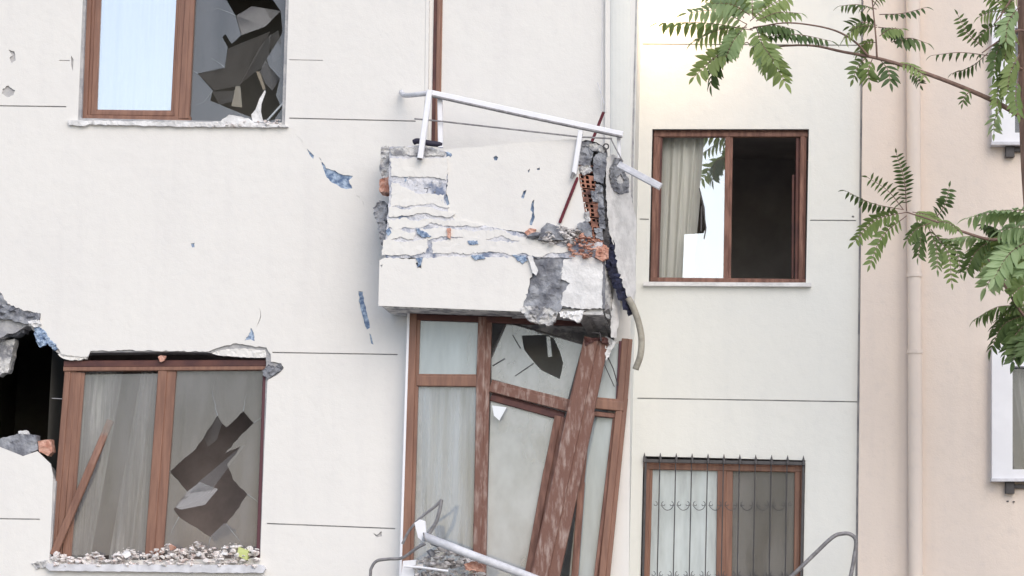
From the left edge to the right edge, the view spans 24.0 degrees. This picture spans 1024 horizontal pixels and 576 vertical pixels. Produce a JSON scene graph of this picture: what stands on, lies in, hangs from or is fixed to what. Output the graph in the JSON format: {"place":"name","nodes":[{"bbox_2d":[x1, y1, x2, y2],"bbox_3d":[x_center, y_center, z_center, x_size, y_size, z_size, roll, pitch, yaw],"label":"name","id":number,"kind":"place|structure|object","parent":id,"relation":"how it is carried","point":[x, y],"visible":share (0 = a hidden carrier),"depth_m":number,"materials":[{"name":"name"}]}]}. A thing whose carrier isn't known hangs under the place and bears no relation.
{"place":"outdoors","nodes":[
{"label":"outdoors","id":0,"kind":"place"},
{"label":"pavement","id":1,"kind":"structure","parent":0,"visible":0},
{"bbox_2d":[0,0,860,575],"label":"apartment building","id":2,"kind":"structure","parent":1,"relation":"on","point":[230,272],"depth_m":20.68,"materials":[{"name":"paint"}]},
{"bbox_2d":[38,439,55,456],"bbox_3d":[-3.960,1.361,20.500,0.133,0.143,0.109,1,-7,5],"label":"broken brick","id":3,"kind":"object","parent":2,"relation":"on","point":[47,447],"visible":1,"depth_m":20.46,"materials":[{"name":"orange brick"}]},
{"bbox_2d":[73,372,122,558],"bbox_3d":[-3.614,1.497,20.576,0.512,1.660,0.069,1,-7,5],"label":"curtain","id":4,"kind":"object","parent":2,"relation":"hanging from","point":[102,393],"visible":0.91,"depth_m":20.60,"materials":[{"name":"white fabric"}]},
{"bbox_2d":[109,371,157,559],"bbox_3d":[-3.208,1.493,20.521,0.387,1.652,0.067,1,-7,5],"label":"curtain","id":5,"kind":"object","parent":2,"relation":"hanging from","point":[130,528],"visible":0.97,"depth_m":20.51,"materials":[{"name":"white fabric"}]},
{"bbox_2d":[98,0,175,110],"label":"curtain","id":6,"kind":"object","parent":2,"relation":"hanging from","point":[136,54],"visible":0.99,"depth_m":21.00,"materials":[{"name":"white fabric"}]},
{"bbox_2d":[32,360,265,572],"bbox_3d":[-3.020,1.494,20.347,2.002,1.825,0.185,1,-7,5],"label":"window","id":7,"kind":"structure","parent":2,"relation":"in","point":[68,458],"depth_m":20.41,"materials":[{"name":"brown wood"}]},
{"bbox_2d":[49,541,259,567],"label":"plaster crumbs","id":8,"kind":"object","parent":2,"relation":"on","point":[216,556],"visible":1,"depth_m":20.17,"materials":[{"name":"white concrete"}]},
{"bbox_2d":[50,419,113,554],"bbox_3d":[-3.638,1.686,20.389,0.481,1.175,0.114,3,-7,-10],"label":"loose batten","id":9,"kind":"object","parent":8,"relation":"on","point":[78,495],"visible":1,"depth_m":20.36,"materials":[{"name":"brown wood"}]},
{"bbox_2d":[122,550,130,557],"bbox_3d":[-3.229,2.230,20.175,0.078,0.069,0.058,3,-8,-13],"label":"plaster chunk","id":10,"kind":"object","parent":8,"relation":"on","point":[127,554],"visible":1,"depth_m":20.16,"materials":[{"name":"white concrete"}]},
{"bbox_2d":[169,544,175,550],"bbox_3d":[-2.837,2.170,20.162,0.060,0.063,0.054,1,-7,5],"label":"plaster chunk","id":11,"kind":"object","parent":8,"relation":"on","point":[172,547],"visible":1,"depth_m":20.14,"materials":[{"name":"brick"}]},
{"bbox_2d":[237,547,249,559],"bbox_3d":[-2.242,2.219,20.120,0.095,0.108,0.090,1,-7,5],"label":"foam block","id":12,"kind":"object","parent":8,"relation":"on","point":[242,551],"depth_m":20.08,"materials":[{"name":"yellow plastic"}]},
{"bbox_2d":[158,355,166,361],"bbox_3d":[-2.968,0.600,20.440,0.073,0.062,0.035,1,-7,5],"label":"brick shard","id":13,"kind":"object","parent":2,"relation":"attached to","point":[162,358],"visible":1,"depth_m":20.43,"materials":[{"name":"orange brick"}]},
{"bbox_2d":[68,0,288,127],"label":"window","id":14,"kind":"structure","parent":2,"relation":"in","point":[185,9],"depth_m":20.81,"materials":[{"name":"brown wood"}]},
{"bbox_2d":[212,119,280,127],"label":"plaster crumbs","id":15,"kind":"object","parent":2,"relation":"on","point":[267,123],"visible":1,"depth_m":20.59,"materials":[{"name":"white paint"}]},
{"bbox_2d":[425,387,475,575],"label":"curtain","id":16,"kind":"object","parent":2,"relation":"hanging from","point":[451,413],"visible":0.67,"depth_m":20.12,"materials":[{"name":"white fabric"}]},
{"bbox_2d":[373,139,635,342],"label":"balcony","id":17,"kind":"structure","parent":2,"relation":"attached to","point":[484,203],"depth_m":19.79,"materials":[{"name":"concrete"}]},
{"bbox_2d":[412,138,441,146],"bbox_3d":[-0.699,-1.201,19.913,0.250,0.070,0.059,2,-7,0],"label":"rubber pad","id":18,"kind":"object","parent":17,"relation":"on","point":[415,141],"visible":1,"depth_m":19.89,"materials":[{"name":"grey rubber"}]},
{"bbox_2d":[447,228,450,238],"bbox_3d":[-0.519,-0.449,19.786,0.036,0.090,0.020,1,-7,5],"label":"brick shard","id":19,"kind":"object","parent":17,"relation":"on","point":[449,232],"visible":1,"depth_m":19.78,"materials":[{"name":"orange brick"}]},
{"bbox_2d":[399,90,623,178],"bbox_3d":[-0.092,-1.313,19.906,2.026,0.847,0.531,-1,-8,19],"label":"balcony railing","id":20,"kind":"object","parent":17,"relation":"on","point":[442,96],"visible":1,"depth_m":19.84,"materials":[{"name":"white metal"}]},
{"bbox_2d":[617,161,662,189],"bbox_3d":[1.040,-0.916,19.646,0.400,0.254,0.038,-2,-8,24],"label":"angle bar","id":21,"kind":"object","parent":20,"relation":"attached to","point":[648,180],"visible":1,"depth_m":19.63,"materials":[{"name":"white metal"}]},
{"bbox_2d":[525,228,535,235],"bbox_3d":[0.152,-0.453,19.736,0.095,0.064,0.065,1,-7,5],"label":"brick shard","id":22,"kind":"object","parent":17,"relation":"on","point":[529,231],"visible":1,"depth_m":19.71,"materials":[{"name":"orange brick"}]},
{"bbox_2d":[528,232,539,238],"bbox_3d":[0.179,-0.431,19.714,0.106,0.065,0.097,1,-7,5],"label":"concrete chunk","id":23,"kind":"object","parent":17,"relation":"on","point":[534,235],"visible":1,"depth_m":19.69,"materials":[{"name":"grey concrete"}]},
{"bbox_2d":[538,223,563,240],"bbox_3d":[0.321,-0.458,19.710,0.214,0.145,0.069,1,-7,5],"label":"concrete chunk","id":24,"kind":"object","parent":17,"relation":"on","point":[549,227],"visible":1,"depth_m":19.69,"materials":[{"name":"grey concrete"}]},
{"bbox_2d":[541,225,583,244],"bbox_3d":[0.408,-0.447,19.711,0.382,0.204,0.140,1,-7,5],"label":"concrete rubble","id":25,"kind":"object","parent":17,"relation":"on","point":[568,234],"visible":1,"depth_m":19.67,"materials":[{"name":"grey concrete"}]},
{"bbox_2d":[558,111,604,222],"bbox_3d":[0.576,-1.002,19.944,0.137,1.008,0.482,-3,-9,34],"label":"red rod","id":26,"kind":"object","parent":17,"relation":"attached to","point":[575,182],"visible":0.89,"depth_m":19.74,"materials":[{"name":"paint"}]},
{"bbox_2d":[577,221,592,237],"bbox_3d":[0.600,-0.476,19.719,0.130,0.140,0.108,1,-7,5],"label":"concrete chunk","id":27,"kind":"object","parent":17,"relation":"on","point":[584,227],"visible":1,"depth_m":19.67,"materials":[{"name":"grey concrete"}]},
{"bbox_2d":[567,233,608,258],"bbox_3d":[0.619,-0.342,19.678,0.345,0.214,0.148,1,-7,5],"label":"brick rubble","id":28,"kind":"object","parent":17,"relation":"on","point":[586,246],"visible":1,"depth_m":19.66,"materials":[{"name":"orange brick"}]},
{"bbox_2d":[595,245,608,261],"bbox_3d":[0.735,-0.279,19.651,0.109,0.130,0.088,1,-7,5],"label":"broken brick","id":29,"kind":"object","parent":17,"relation":"on","point":[605,257],"visible":1,"depth_m":19.61,"materials":[{"name":"orange brick"}]},
{"bbox_2d":[626,296,644,369],"bbox_3d":[1.009,0.373,19.797,0.168,0.610,0.075,1,-7,5],"label":"hose","id":30,"kind":"object","parent":17,"relation":"hanging from","point":[640,331],"visible":1,"depth_m":19.76,"materials":[{"name":"grey plastic"}]},
{"bbox_2d":[399,313,632,575],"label":"glazed bay","id":31,"kind":"object","parent":2,"relation":"attached to","point":[497,536],"visible":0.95,"depth_m":19.93,"materials":[{"name":"brown wood"}]},
{"bbox_2d":[492,406,506,419],"bbox_3d":[-0.106,1.034,19.911,0.120,0.123,0.004,1,-7,5],"label":"paper scrap","id":32,"kind":"object","parent":31,"relation":"attached to","point":[498,411],"visible":1,"depth_m":19.91,"materials":[{"name":"white paper"}]},
{"bbox_2d":[531,336,608,575],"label":"leaning post","id":33,"kind":"object","parent":31,"relation":"attached to","point":[549,556],"visible":0.98,"depth_m":19.74,"materials":[{"name":"brown wood"}]},
{"bbox_2d":[605,336,616,360],"bbox_3d":[0.814,0.502,19.872,0.095,0.210,0.033,1,-7,5],"label":"plaster piece","id":34,"kind":"object","parent":33,"relation":"attached to","point":[611,344],"visible":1,"depth_m":19.87,"materials":[{"name":"white paint"}]},
{"bbox_2d":[604,357,617,386],"bbox_3d":[0.815,0.668,19.958,0.142,0.303,0.010,1,-7,5],"label":"loose wire","id":35,"kind":"object","parent":31,"relation":"attached to","point":[613,371],"visible":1,"depth_m":19.95,"materials":[{"name":"metal"}]},
{"bbox_2d":[585,468,602,566],"bbox_3d":[0.637,2.439,19.932,0.255,2.779,0.039,1,-7,5],"label":"curtain","id":36,"kind":"object","parent":2,"relation":"hanging from","point":[592,529],"visible":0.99,"depth_m":20.00,"materials":[{"name":"white fabric"}]},
{"bbox_2d":[597,56,604,110],"bbox_3d":[0.778,-2.758,20.524,0.081,2.548,0.029,1,-7,5],"label":"loose cable","id":37,"kind":"object","parent":2,"relation":"hanging from","point":[601,85],"visible":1,"depth_m":20.38,"materials":[{"name":"white plastic"}]},
{"bbox_2d":[659,138,705,277],"bbox_3d":[1.493,-0.706,21.315,0.422,1.304,0.042,1,-7,8],"label":"curtain","id":38,"kind":"object","parent":2,"relation":"hanging from","point":[682,164],"visible":0.99,"depth_m":21.32,"materials":[{"name":"beige fabric"}]},
{"bbox_2d":[651,470,716,562],"bbox_3d":[1.495,2.370,20.888,0.696,1.708,0.048,1,-7,5],"label":"curtain","id":39,"kind":"object","parent":2,"relation":"hanging from","point":[684,486],"visible":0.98,"depth_m":20.96,"materials":[{"name":"white fabric"}]},
{"bbox_2d":[643,462,801,575],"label":"window","id":40,"kind":"structure","parent":2,"relation":"in","point":[667,480],"depth_m":20.82,"materials":[{"name":"brown wood"}]},
{"bbox_2d":[642,452,804,575],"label":"window grille","id":41,"kind":"object","parent":2,"relation":"attached to","point":[755,462],"depth_m":20.73,"materials":[{"name":"metal"}]},
{"bbox_2d":[643,130,810,286],"bbox_3d":[1.898,-0.699,21.132,1.456,1.418,0.190,1,-7,5],"label":"window","id":42,"kind":"structure","parent":2,"relation":"in","point":[801,136],"depth_m":21.14,"materials":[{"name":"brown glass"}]},
{"bbox_2d":[789,531,857,575],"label":"stair handrail","id":43,"kind":"object","parent":2,"relation":"attached to","point":[817,551],"visible":1,"depth_m":20.17,"materials":[{"name":"grey metal"}]},
{"bbox_2d":[413,547,485,575],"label":"concrete rubble","id":44,"kind":"object","parent":1,"relation":"on","point":[451,562],"visible":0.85,"depth_m":19.34,"materials":[{"name":"grey concrete"}]},
{"bbox_2d":[369,542,425,575],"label":"curved handrail","id":45,"kind":"object","parent":44,"relation":"attached to","point":[395,558],"visible":1,"depth_m":19.43,"materials":[{"name":"grey metal"}]},
{"bbox_2d":[401,560,416,575],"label":"metal sheet","id":46,"kind":"object","parent":44,"relation":"on","point":[408,571],"visible":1,"depth_m":19.34,"materials":[{"name":"white metal"}]},
{"bbox_2d":[401,499,442,544],"bbox_3d":[-0.721,1.874,19.329,0.337,0.375,0.044,0,-8,13],"label":"bent strap","id":47,"kind":"object","parent":44,"relation":"on","point":[440,504],"visible":1,"depth_m":19.31,"materials":[{"name":"grey metal"}]},
{"bbox_2d":[404,565,448,571],"bbox_3d":[-0.685,2.241,19.234,0.368,0.049,0.024,0,-8,14],"label":"white rod","id":48,"kind":"object","parent":44,"relation":"on","point":[423,567],"visible":1,"depth_m":19.23,"materials":[{"name":"metal"}]},
{"bbox_2d":[427,544,437,556],"bbox_3d":[-0.624,2.091,19.229,0.120,0.115,0.067,-3,-9,34],"label":"concrete chunk","id":49,"kind":"object","parent":44,"relation":"on","point":[431,552],"visible":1,"depth_m":19.23,"materials":[{"name":"grey concrete"}]},
{"bbox_2d":[464,561,484,571],"bbox_3d":[-0.298,2.222,19.207,0.165,0.082,0.088,1,-7,5],"label":"broken brick","id":50,"kind":"object","parent":44,"relation":"on","point":[473,565],"visible":1,"depth_m":19.17,"materials":[{"name":"orange brick"}]},
{"bbox_2d":[415,520,537,575],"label":"fallen rail","id":51,"kind":"object","parent":44,"relation":"on","point":[422,533],"visible":1,"depth_m":19.11,"materials":[{"name":"white metal"}]},
{"bbox_2d":[649,0,1023,373],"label":"tree","id":52,"kind":"object","parent":1,"relation":"on","point":[998,257],"visible":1,"depth_m":18.74,"materials":[{"name":"green plant"}]},
{"label":"ground","id":53,"kind":"structure","parent":0,"visible":0},
{"bbox_2d":[855,0,1023,575],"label":"peach building","id":54,"kind":"structure","parent":53,"relation":"on","point":[973,480],"depth_m":20.73,"materials":[{"name":"paint"}]},
{"bbox_2d":[906,0,922,575],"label":"drain pipe","id":55,"kind":"object","parent":54,"relation":"attached to","point":[915,495],"visible":0.95,"depth_m":20.62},
{"bbox_2d":[990,6,1019,157],"bbox_3d":[4.647,-1.785,20.887,0.980,1.328,0.145,1,-7,5],"label":"window","id":56,"kind":"structure","parent":54,"relation":"in","point":[1008,139],"depth_m":20.82,"materials":[{"name":"white metal"}]},
{"bbox_2d":[990,345,1023,493],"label":"window","id":57,"kind":"structure","parent":54,"relation":"in","point":[1002,470],"depth_m":20.48,"materials":[{"name":"white metal"}]},
{"bbox_2d":[1013,368,1023,450],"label":"curtain","id":58,"kind":"object","parent":54,"relation":"hanging from","point":[1018,379],"visible":0.82,"depth_m":20.74,"materials":[{"name":"grey fabric"}]}
]}

